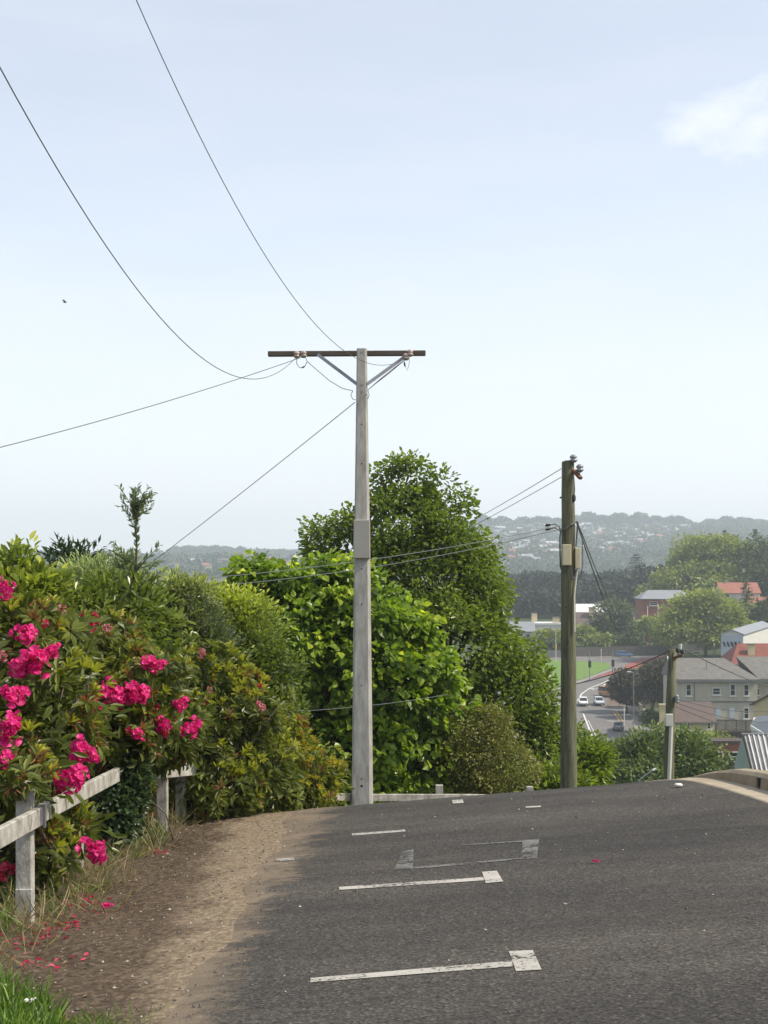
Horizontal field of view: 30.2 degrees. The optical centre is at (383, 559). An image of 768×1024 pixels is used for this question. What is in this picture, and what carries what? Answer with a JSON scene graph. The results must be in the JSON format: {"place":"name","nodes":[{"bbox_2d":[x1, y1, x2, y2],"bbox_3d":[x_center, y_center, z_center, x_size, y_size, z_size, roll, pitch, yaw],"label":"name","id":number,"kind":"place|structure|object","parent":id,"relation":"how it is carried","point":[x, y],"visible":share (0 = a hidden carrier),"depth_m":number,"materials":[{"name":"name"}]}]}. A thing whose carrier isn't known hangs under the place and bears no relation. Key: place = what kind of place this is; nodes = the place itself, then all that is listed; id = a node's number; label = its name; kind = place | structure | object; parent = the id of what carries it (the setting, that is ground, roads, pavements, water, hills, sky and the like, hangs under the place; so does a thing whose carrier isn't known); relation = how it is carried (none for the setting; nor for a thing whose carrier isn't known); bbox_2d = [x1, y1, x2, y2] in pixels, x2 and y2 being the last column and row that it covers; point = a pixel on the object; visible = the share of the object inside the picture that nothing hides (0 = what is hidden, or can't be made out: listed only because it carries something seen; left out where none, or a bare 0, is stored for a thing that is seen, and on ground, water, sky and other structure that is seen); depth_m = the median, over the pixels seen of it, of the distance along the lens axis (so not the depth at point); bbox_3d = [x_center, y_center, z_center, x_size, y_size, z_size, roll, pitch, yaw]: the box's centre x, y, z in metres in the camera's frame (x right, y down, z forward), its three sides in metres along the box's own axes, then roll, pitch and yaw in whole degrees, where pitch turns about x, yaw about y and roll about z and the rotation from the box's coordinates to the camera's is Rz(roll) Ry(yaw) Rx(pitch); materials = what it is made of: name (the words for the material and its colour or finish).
{"place":"outdoors","nodes":[
{"label":"outdoors","id":0,"kind":"place"},
{"bbox_2d":[0,531,766,1023],"bbox_3d":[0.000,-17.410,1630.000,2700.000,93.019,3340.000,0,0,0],"label":"ground","id":1,"kind":"structure","parent":0,"point":[100,979],"depth_m":8.68,"materials":[{"name":"soil"}]},
{"bbox_2d":[0,962,78,1023],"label":"grass","id":2,"kind":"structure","parent":1,"relation":"on","point":[14,1009],"depth_m":6.27,"materials":[{"name":"plant"}]},
{"bbox_2d":[0,530,82,665],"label":"laurel bush","id":3,"kind":"object","parent":1,"relation":"on","point":[28,573],"visible":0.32,"depth_m":13.39,"materials":[{"name":"green plant"}]},
{"bbox_2d":[0,575,134,903],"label":"rhododendron bush","id":4,"kind":"object","parent":1,"relation":"on","point":[48,734],"visible":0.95,"depth_m":9.75,"materials":[{"name":"green plant"}]},
{"bbox_2d":[34,532,115,572],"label":"dark shrub","id":5,"kind":"object","parent":1,"relation":"on","point":[67,550],"visible":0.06,"depth_m":16.86,"materials":[{"name":"green plant"}]},
{"bbox_2d":[0,847,167,971],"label":"fallen petals","id":6,"kind":"object","parent":1,"relation":"on","point":[56,959],"visible":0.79,"depth_m":8.46,"materials":[{"name":"plant"}]},
{"bbox_2d":[0,745,196,922],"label":"white fence","id":7,"kind":"object","parent":1,"relation":"on","point":[25,823],"visible":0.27,"depth_m":8.98,"materials":[{"name":"paint"}]},
{"bbox_2d":[86,751,173,852],"bbox_3d":[-2.201,2.109,12.414,0.692,1.024,1.573,0,0,0],"label":"ivy","id":8,"kind":"object","parent":7,"relation":"attached to","point":[126,800],"visible":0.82,"depth_m":11.90,"materials":[{"name":"green plant"}]},
{"bbox_2d":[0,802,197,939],"bbox_3d":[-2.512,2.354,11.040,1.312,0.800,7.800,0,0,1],"label":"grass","id":9,"kind":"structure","parent":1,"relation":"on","point":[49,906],"depth_m":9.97,"materials":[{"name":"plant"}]},
{"bbox_2d":[53,547,152,584],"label":"silvery shrub","id":10,"kind":"object","parent":1,"relation":"on","point":[86,566],"visible":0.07,"depth_m":14.66,"materials":[{"name":"green plant"}]},
{"bbox_2d":[0,799,208,979],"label":"dry grass","id":11,"kind":"structure","parent":1,"relation":"on","point":[40,891],"depth_m":9.52,"materials":[{"name":"plant"}]},
{"bbox_2d":[42,999,168,1023],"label":"sparse grass","id":12,"kind":"structure","parent":1,"relation":"on","point":[100,1019],"depth_m":6.21,"materials":[{"name":"plant"}]},
{"bbox_2d":[47,566,199,676],"bbox_3d":[-2.772,1.420,14.006,1.869,2.716,1.580,0,0,0],"label":"green shrub","id":13,"kind":"object","parent":1,"relation":"on","point":[157,611],"visible":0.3,"depth_m":13.84,"materials":[{"name":"green plant"}]},
{"bbox_2d":[47,590,217,833],"bbox_3d":[-2.384,1.494,12.968,1.753,2.470,3.039,0,0,-9],"label":"rhododendron bush","id":14,"kind":"object","parent":1,"relation":"on","point":[155,724],"visible":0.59,"depth_m":12.18,"materials":[{"name":"green plant"}]},
{"bbox_2d":[106,482,166,678],"bbox_3d":[-2.430,0.990,14.005,0.651,3.531,0.652,0,0,0],"label":"sapling","id":15,"kind":"object","parent":1,"relation":"on","point":[137,506],"visible":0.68,"depth_m":13.97,"materials":[{"name":"green plant"}]},
{"bbox_2d":[0,811,295,1014],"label":"leaf litter","id":16,"kind":"object","parent":1,"relation":"on","point":[125,912],"visible":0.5,"depth_m":9.20,"materials":[{"name":"plant"}]},
{"bbox_2d":[148,564,257,697],"bbox_3d":[-2.332,1.573,16.307,1.710,3.086,1.349,0,0,14],"label":"pale shrub","id":17,"kind":"object","parent":1,"relation":"on","point":[183,585],"visible":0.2,"depth_m":16.16,"materials":[{"name":"green plant"}]},
{"bbox_2d":[152,627,306,823],"bbox_3d":[-1.706,1.757,14.813,1.816,2.131,1.719,0,0,0],"label":"rhododendron bush","id":18,"kind":"object","parent":1,"relation":"on","point":[225,781],"visible":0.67,"depth_m":14.58,"materials":[{"name":"green plant"}]},
{"bbox_2d":[184,578,321,761],"bbox_3d":[-1.765,1.791,17.696,1.967,3.159,1.650,0,0,-19],"label":"lime shrub","id":19,"kind":"object","parent":1,"relation":"on","point":[247,609],"visible":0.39,"depth_m":17.43,"materials":[{"name":"green plant"}]},
{"bbox_2d":[241,687,354,812],"bbox_3d":[-1.105,2.326,16.728,1.543,1.760,1.368,0,0,0],"label":"rhododendron bush","id":20,"kind":"object","parent":1,"relation":"on","point":[318,780],"visible":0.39,"depth_m":16.60,"materials":[{"name":"green plant"}]},
{"bbox_2d":[268,348,425,804],"bbox_3d":[-0.571,0.726,21.718,2.421,7.893,0.405,0,0,0],"label":"power pole","id":21,"kind":"object","parent":1,"relation":"on","point":[362,768],"visible":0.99,"depth_m":21.61,"materials":[{"name":"concrete"}]},
{"bbox_2d":[0,67,293,378],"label":"power line","id":22,"kind":"object","parent":21,"relation":"attached to","point":[101,238],"visible":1,"depth_m":11.12,"materials":[{"name":"metal"}]},
{"bbox_2d":[0,357,301,447],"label":"power line","id":23,"kind":"object","parent":21,"relation":"attached to","point":[146,407],"visible":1,"depth_m":18.97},
{"bbox_2d":[155,402,354,559],"bbox_3d":[-2.666,-1.175,25.850,0.012,2.464,9.417,0,0,-28],"label":"power line","id":24,"kind":"object","parent":21,"relation":"attached to","point":[260,477],"visible":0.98,"depth_m":24.80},
{"bbox_2d":[136,0,403,365],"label":"power line","id":25,"kind":"object","parent":21,"relation":"attached to","point":[226,187],"visible":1,"depth_m":12.60,"materials":[{"name":"metal"}]},
{"bbox_2d":[214,547,482,810],"bbox_3d":[-0.751,2.526,25.573,5.053,5.534,3.542,0,0,0],"label":"lime tree","id":26,"kind":"object","parent":1,"relation":"on","point":[408,657],"visible":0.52,"depth_m":24.98,"materials":[{"name":"green plant"}]},
{"bbox_2d":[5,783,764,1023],"bbox_3d":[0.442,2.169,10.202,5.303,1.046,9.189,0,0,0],"label":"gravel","id":27,"kind":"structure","parent":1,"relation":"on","point":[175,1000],"depth_m":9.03,"materials":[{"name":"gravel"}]},
{"bbox_2d":[14,520,767,576],"bbox_3d":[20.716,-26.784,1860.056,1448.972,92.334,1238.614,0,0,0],"label":"suburb greenery","id":28,"kind":"object","parent":1,"relation":"on","point":[658,552],"visible":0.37,"depth_m":1699.91,"materials":[{"name":"plant"}]},
{"bbox_2d":[318,784,532,800],"bbox_3d":[0.922,4.064,22.577,5.049,1.338,0.560,0,0,-35],"label":"white fence","id":29,"kind":"object","parent":1,"relation":"on","point":[408,797],"visible":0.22,"depth_m":22.25,"materials":[{"name":"paint"}]},
{"bbox_2d":[291,446,612,786],"bbox_3d":[1.685,2.375,34.847,7.915,10.370,5.332,0,0,0],"label":"broadleaf tree","id":30,"kind":"object","parent":1,"relation":"on","point":[505,670],"visible":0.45,"depth_m":34.23,"materials":[{"name":"green plant"}]},
{"bbox_2d":[165,511,767,555],"bbox_3d":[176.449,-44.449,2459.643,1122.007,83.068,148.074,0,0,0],"label":"ridge wood","id":31,"kind":"object","parent":1,"relation":"on","point":[638,517],"visible":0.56,"depth_m":2405.77,"materials":[{"name":"plant"}]},
{"bbox_2d":[417,698,548,793],"bbox_3d":[1.762,3.773,25.471,2.387,2.638,1.745,0,0,0],"label":"olive bush","id":32,"kind":"object","parent":1,"relation":"on","point":[475,778],"visible":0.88,"depth_m":25.22,"materials":[{"name":"green plant"}]},
{"bbox_2d":[509,622,535,643],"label":"house","id":33,"kind":"structure","parent":1,"relation":"on","point":[528,627],"depth_m":401.39,"materials":[{"name":"metal"}]},
{"bbox_2d":[503,601,543,617],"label":"tree","id":34,"kind":"object","parent":1,"relation":"on","point":[519,614],"visible":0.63,"depth_m":496.73,"materials":[{"name":"green plant"}]},
{"bbox_2d":[520,635,560,649],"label":"bush","id":35,"kind":"object","parent":1,"relation":"on","point":[550,644],"visible":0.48,"depth_m":382.43,"materials":[{"name":"green plant"}]},
{"bbox_2d":[531,613,560,632],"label":"house","id":36,"kind":"structure","parent":1,"relation":"on","point":[555,623],"depth_m":420.00,"materials":[{"name":"white"}]},
{"bbox_2d":[531,627,560,639],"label":"bush","id":37,"kind":"object","parent":1,"relation":"on","point":[553,633],"visible":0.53,"depth_m":390.79,"materials":[{"name":"green plant"}]},
{"bbox_2d":[535,650,560,657],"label":"timber fence","id":38,"kind":"object","parent":1,"relation":"on","point":[550,654],"visible":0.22,"depth_m":361.56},
{"bbox_2d":[442,564,664,614],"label":"forest","id":39,"kind":"object","parent":1,"relation":"on","point":[538,590],"visible":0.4,"depth_m":519.35,"materials":[{"name":"green plant"}]},
{"bbox_2d":[497,731,626,792],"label":"ground shrub","id":40,"kind":"object","parent":1,"relation":"on","point":[596,754],"visible":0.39,"depth_m":27.14,"materials":[{"name":"green plant"}]},
{"bbox_2d":[559,454,583,788],"bbox_3d":[3.142,1.643,23.934,0.409,6.832,0.419,0,0,0],"label":"power pole","id":41,"kind":"object","parent":1,"relation":"on","point":[570,558],"visible":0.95,"depth_m":23.89,"materials":[{"name":"brown wood"}]},
{"bbox_2d":[206,529,559,586],"bbox_3d":[-0.324,-0.020,23.401,6.634,1.005,0.012,0,0,-9],"label":"power line","id":42,"kind":"object","parent":41,"relation":"attached to","point":[395,563],"visible":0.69,"depth_m":23.49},
{"bbox_2d":[209,526,558,577],"bbox_3d":[-0.300,-0.114,23.251,6.639,0.926,0.012,0,0,-11],"label":"power line","id":43,"kind":"object","parent":41,"relation":"attached to","point":[384,557],"visible":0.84,"depth_m":23.33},
{"bbox_2d":[469,469,560,522],"bbox_3d":[2.266,-1.064,34.975,0.012,0.952,22.097,0,0,-4],"label":"power line","id":44,"kind":"object","parent":41,"relation":"attached to","point":[520,493],"visible":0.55,"depth_m":27.93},
{"bbox_2d":[471,477,560,526],"bbox_3d":[2.266,-0.929,34.975,0.012,0.940,22.097,0,0,-4],"label":"power line","id":45,"kind":"object","parent":41,"relation":"attached to","point":[520,500],"visible":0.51,"depth_m":28.05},
{"bbox_2d":[578,526,627,634],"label":"power line","id":46,"kind":"object","parent":41,"relation":"attached to","point":[595,578],"visible":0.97,"depth_m":33.35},
{"bbox_2d":[577,521,631,626],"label":"power line","id":47,"kind":"object","parent":41,"relation":"attached to","point":[596,570],"visible":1,"depth_m":32.62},
{"bbox_2d":[576,604,602,611],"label":"house","id":48,"kind":"structure","parent":1,"relation":"on","point":[582,608],"depth_m":474.63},
{"bbox_2d":[576,607,605,625],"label":"house","id":49,"kind":"structure","parent":1,"relation":"on","point":[581,617],"depth_m":427.52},
{"bbox_2d":[576,622,615,646],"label":"bush","id":50,"kind":"object","parent":1,"relation":"on","point":[587,635],"visible":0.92,"depth_m":373.82,"materials":[{"name":"green plant"}]},
{"bbox_2d":[580,594,649,646],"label":"tree","id":51,"kind":"object","parent":1,"relation":"on","point":[602,624],"visible":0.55,"depth_m":384.40,"materials":[{"name":"green plant"}]},
{"bbox_2d":[576,645,669,655],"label":"timber fence","id":52,"kind":"object","parent":1,"relation":"on","point":[638,650],"visible":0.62,"depth_m":365.08,"materials":[{"name":"wood"}]},
{"bbox_2d":[605,667,644,712],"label":"tree","id":53,"kind":"object","parent":1,"relation":"on","point":[618,686],"visible":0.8,"depth_m":260.96,"materials":[{"name":"green plant"}]},
{"bbox_2d":[627,705,641,733],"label":"footpath","id":54,"kind":"structure","parent":1,"relation":"on","point":[636,717],"depth_m":255.73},
{"bbox_2d":[626,554,645,571],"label":"conifer","id":55,"kind":"object","parent":1,"relation":"on","point":[636,560],"visible":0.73,"depth_m":639.61,"materials":[{"name":"green plant"}]},
{"bbox_2d":[635,702,646,714],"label":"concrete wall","id":56,"kind":"structure","parent":1,"relation":"on","point":[639,707],"depth_m":259.41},
{"bbox_2d":[638,708,658,728],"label":"shrub","id":57,"kind":"object","parent":1,"relation":"on","point":[648,716],"visible":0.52,"depth_m":231.10,"materials":[{"name":"green plant"}]},
{"bbox_2d":[631,655,666,708],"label":"tree","id":58,"kind":"object","parent":1,"relation":"on","point":[652,683],"visible":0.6,"depth_m":253.96,"materials":[{"name":"green plant"}]},
{"bbox_2d":[631,569,667,596],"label":"tree","id":59,"kind":"object","parent":1,"relation":"on","point":[642,589],"visible":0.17,"depth_m":468.64,"materials":[{"name":"green plant"}]},
{"bbox_2d":[634,590,687,618],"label":"house","id":60,"kind":"structure","parent":1,"relation":"on","point":[651,599],"depth_m":420.52,"materials":[{"name":"red brick"}]},
{"bbox_2d":[632,608,691,648],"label":"tree","id":61,"kind":"object","parent":1,"relation":"on","point":[650,621],"visible":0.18,"depth_m":369.71,"materials":[{"name":"green plant"}]},
{"bbox_2d":[658,704,665,738],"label":"chimney stack","id":62,"kind":"object","parent":1,"relation":"on","point":[662,709],"visible":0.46,"depth_m":181.65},
{"bbox_2d":[595,719,733,783],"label":"bush","id":63,"kind":"object","parent":1,"relation":"on","point":[641,755],"visible":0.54,"depth_m":90.35,"materials":[{"name":"green plant"}]},
{"bbox_2d":[664,644,684,779],"bbox_3d":[8.109,6.424,39.899,0.657,8.152,0.420,0,0,17],"label":"power pole","id":64,"kind":"object","parent":1,"relation":"on","point":[673,656],"visible":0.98,"depth_m":39.88,"materials":[{"name":"grey wood"}]},
{"bbox_2d":[550,649,671,687],"bbox_3d":[6.363,3.349,42.949,0.029,1.705,6.999,0,0,-29],"label":"power line","id":65,"kind":"object","parent":64,"relation":"attached to","point":[622,670],"visible":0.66,"depth_m":41.74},
{"bbox_2d":[673,697,764,711],"bbox_3d":[13.231,5.374,52.929,0.024,3.070,28.080,0,0,21],"label":"power line","id":66,"kind":"object","parent":64,"relation":"attached to","point":[722,709],"visible":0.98,"depth_m":48.88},
{"bbox_2d":[673,705,767,732],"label":"power line","id":67,"kind":"object","parent":64,"relation":"attached to","point":[716,722],"visible":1,"depth_m":46.96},
{"bbox_2d":[682,648,767,686],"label":"power line","id":68,"kind":"object","parent":64,"relation":"attached to","point":[720,667],"visible":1,"depth_m":44.88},
{"bbox_2d":[670,640,720,653],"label":"retaining wall","id":69,"kind":"structure","parent":1,"relation":"on","point":[690,648],"depth_m":356.24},
{"bbox_2d":[675,702,716,732],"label":"cottage","id":70,"kind":"structure","parent":1,"relation":"on","point":[683,717],"depth_m":180.62,"materials":[{"name":"red"}]},
{"bbox_2d":[650,587,756,657],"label":"tree","id":71,"kind":"object","parent":1,"relation":"on","point":[704,626],"visible":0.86,"depth_m":348.29,"materials":[{"name":"green plant"}]},
{"bbox_2d":[648,530,762,600],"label":"tree","id":72,"kind":"object","parent":1,"relation":"on","point":[701,561],"visible":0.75,"depth_m":442.33,"materials":[{"name":"green plant"}]},
{"bbox_2d":[692,729,735,740],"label":"hedge","id":73,"kind":"object","parent":1,"relation":"on","point":[712,734],"visible":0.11,"depth_m":159.34,"materials":[{"name":"green plant"}]},
{"bbox_2d":[661,656,767,728],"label":"house","id":74,"kind":"structure","parent":1,"relation":"on","point":[699,680],"depth_m":228.00,"materials":[{"name":"stone"}]},
{"bbox_2d":[685,684,692,696],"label":"window","id":75,"kind":"structure","parent":74,"relation":"in","point":[688,686],"depth_m":227.96,"materials":[{"name":"white glass"}]},
{"bbox_2d":[712,688,721,695],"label":"window","id":76,"kind":"structure","parent":74,"relation":"in","point":[715,691],"depth_m":227.96,"materials":[{"name":"white glass"}]},
{"bbox_2d":[729,684,736,696],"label":"window","id":77,"kind":"structure","parent":74,"relation":"in","point":[732,686],"depth_m":227.96,"materials":[{"name":"white glass"}]},
{"bbox_2d":[743,684,749,696],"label":"window","id":78,"kind":"structure","parent":74,"relation":"in","point":[746,686],"depth_m":227.96,"materials":[{"name":"white glass"}]},
{"bbox_2d":[703,738,740,768],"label":"brick building","id":79,"kind":"structure","parent":1,"relation":"on","point":[733,745],"depth_m":150.00,"materials":[{"name":"red brick"}]},
{"bbox_2d":[710,753,735,769],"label":"shrub","id":80,"kind":"object","parent":1,"relation":"on","point":[731,764],"visible":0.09,"depth_m":139.41,"materials":[{"name":"green plant"}]},
{"bbox_2d":[689,768,767,790],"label":"kerb","id":81,"kind":"structure","parent":1,"relation":"on","point":[745,776],"depth_m":13.68,"materials":[{"name":"concrete"}]},
{"bbox_2d":[714,720,752,738],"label":"timber deck","id":82,"kind":"structure","parent":1,"relation":"on","point":[733,732],"depth_m":199.97,"materials":[{"name":"wood"}]},
{"bbox_2d":[714,581,761,618],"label":"house","id":83,"kind":"structure","parent":1,"relation":"on","point":[734,589],"depth_m":401.72,"materials":[{"name":"red"}]},
{"bbox_2d":[719,621,767,655],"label":"white shed","id":84,"kind":"structure","parent":1,"relation":"on","point":[756,632],"depth_m":305.61,"materials":[{"name":"metal"}]},
{"bbox_2d":[720,643,767,666],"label":"house","id":85,"kind":"structure","parent":1,"relation":"on","point":[747,649],"depth_m":260.88,"materials":[{"name":"red tile"}]},
{"bbox_2d":[738,578,755,613],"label":"conifer","id":86,"kind":"object","parent":1,"relation":"on","point":[747,595],"visible":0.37,"depth_m":377.71,"materials":[{"name":"green plant"}]},
{"bbox_2d":[733,533,767,596],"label":"tree","id":87,"kind":"object","parent":1,"relation":"on","point":[759,567],"visible":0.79,"depth_m":435.50,"materials":[{"name":"green plant"}]},
{"bbox_2d":[735,733,767,770],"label":"corrugated shed","id":88,"kind":"structure","parent":1,"relation":"on","point":[752,753],"depth_m":99.52,"materials":[{"name":"metal"}]},
{"bbox_2d":[745,595,767,623],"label":"tree","id":89,"kind":"object","parent":1,"relation":"on","point":[759,611],"visible":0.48,"depth_m":370.38,"materials":[{"name":"green plant"}]},
{"bbox_2d":[749,695,767,716],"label":"house","id":90,"kind":"structure","parent":1,"relation":"on","point":[760,704],"depth_m":176.37,"materials":[{"name":"beige paint"}]},
{"bbox_2d":[750,716,767,732],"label":"house","id":91,"kind":"structure","parent":1,"relation":"on","point":[760,724],"depth_m":112.24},
{"bbox_2d":[0,0,767,552],"label":"sky","id":92,"kind":"structure","parent":0,"point":[561,204],"materials":[{"name":"blue"}]},
{"bbox_2d":[162,780,767,1023],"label":"road","id":93,"kind":"structure","parent":0,"point":[615,941],"depth_m":7.93,"materials":[{"name":"asphalt"}]},
{"bbox_2d":[352,830,404,835],"bbox_3d":[-0.046,2.324,12.145,0.458,0.047,0.152,0,0,0],"label":"parking marking","id":94,"kind":"object","parent":93,"relation":"on","point":[378,832],"visible":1,"depth_m":12.14,"materials":[{"name":"paint"}]},
{"bbox_2d":[339,871,502,889],"bbox_3d":[0.232,2.102,9.308,1.056,0.105,0.466,0,0,0],"label":"parking marking","id":95,"kind":"object","parent":93,"relation":"on","point":[490,875],"visible":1,"depth_m":9.29,"materials":[{"name":"paint"}]},
{"bbox_2d":[310,950,540,981],"bbox_3d":[0.190,1.927,6.755,1.076,0.100,0.449,0,0,0],"label":"parking marking","id":96,"kind":"object","parent":93,"relation":"on","point":[531,961],"visible":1,"depth_m":6.70,"materials":[{"name":"paint"}]},
{"bbox_2d":[395,839,538,869],"bbox_3d":[0.628,2.152,10.433,1.123,0.136,1.085,0,0,0],"label":"parking marking","id":97,"kind":"object","parent":93,"relation":"on","point":[406,865],"visible":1,"depth_m":10.29,"materials":[{"name":"paint"}]},
{"bbox_2d":[646,778,767,802],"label":"gutter","id":98,"kind":"object","parent":93,"relation":"on","point":[753,792],"visible":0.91,"depth_m":13.44,"materials":[{"name":"concrete"}]},
{"bbox_2d":[462,655,666,745],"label":"road","id":99,"kind":"structure","parent":0,"point":[601,717],"depth_m":269.22,"materials":[{"name":"asphalt"}]},
{"bbox_2d":[578,697,587,705],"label":"car","id":100,"kind":"object","parent":99,"relation":"on","point":[582,700],"visible":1,"depth_m":271.15,"materials":[{"name":"white paint"}]},
{"bbox_2d":[593,696,603,704],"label":"car","id":101,"kind":"object","parent":99,"relation":"on","point":[598,699],"visible":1,"depth_m":271.88,"materials":[{"name":"silver paint"}]},
{"bbox_2d":[598,686,609,696],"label":"van","id":102,"kind":"object","parent":99,"relation":"on","point":[602,690],"visible":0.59,"depth_m":285.40,"materials":[{"name":"orange paint"}]},
{"bbox_2d":[613,721,623,730],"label":"car","id":103,"kind":"object","parent":99,"relation":"on","point":[618,724],"visible":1,"depth_m":239.62,"materials":[{"name":"paint"}]},
{"bbox_2d":[615,651,632,656],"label":"car","id":104,"kind":"object","parent":99,"relation":"on","point":[621,653],"visible":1,"depth_m":361.99,"materials":[{"name":"blue paint"}]},
{"bbox_2d":[623,655,666,668],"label":"red lane","id":105,"kind":"structure","parent":99,"relation":"on","point":[629,665],"depth_m":348.97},
{"bbox_2d":[539,660,609,687],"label":"lawn","id":106,"kind":"structure","parent":0,"point":[582,669],"depth_m":334.59,"materials":[{"name":"plant"}]},
{"bbox_2d":[552,669,611,689],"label":"pavement","id":107,"kind":"structure","parent":0,"point":[591,677],"depth_m":316.79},
{"bbox_2d":[606,697,622,706],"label":"brick pavement","id":108,"kind":"structure","parent":0,"point":[611,703],"depth_m":272.89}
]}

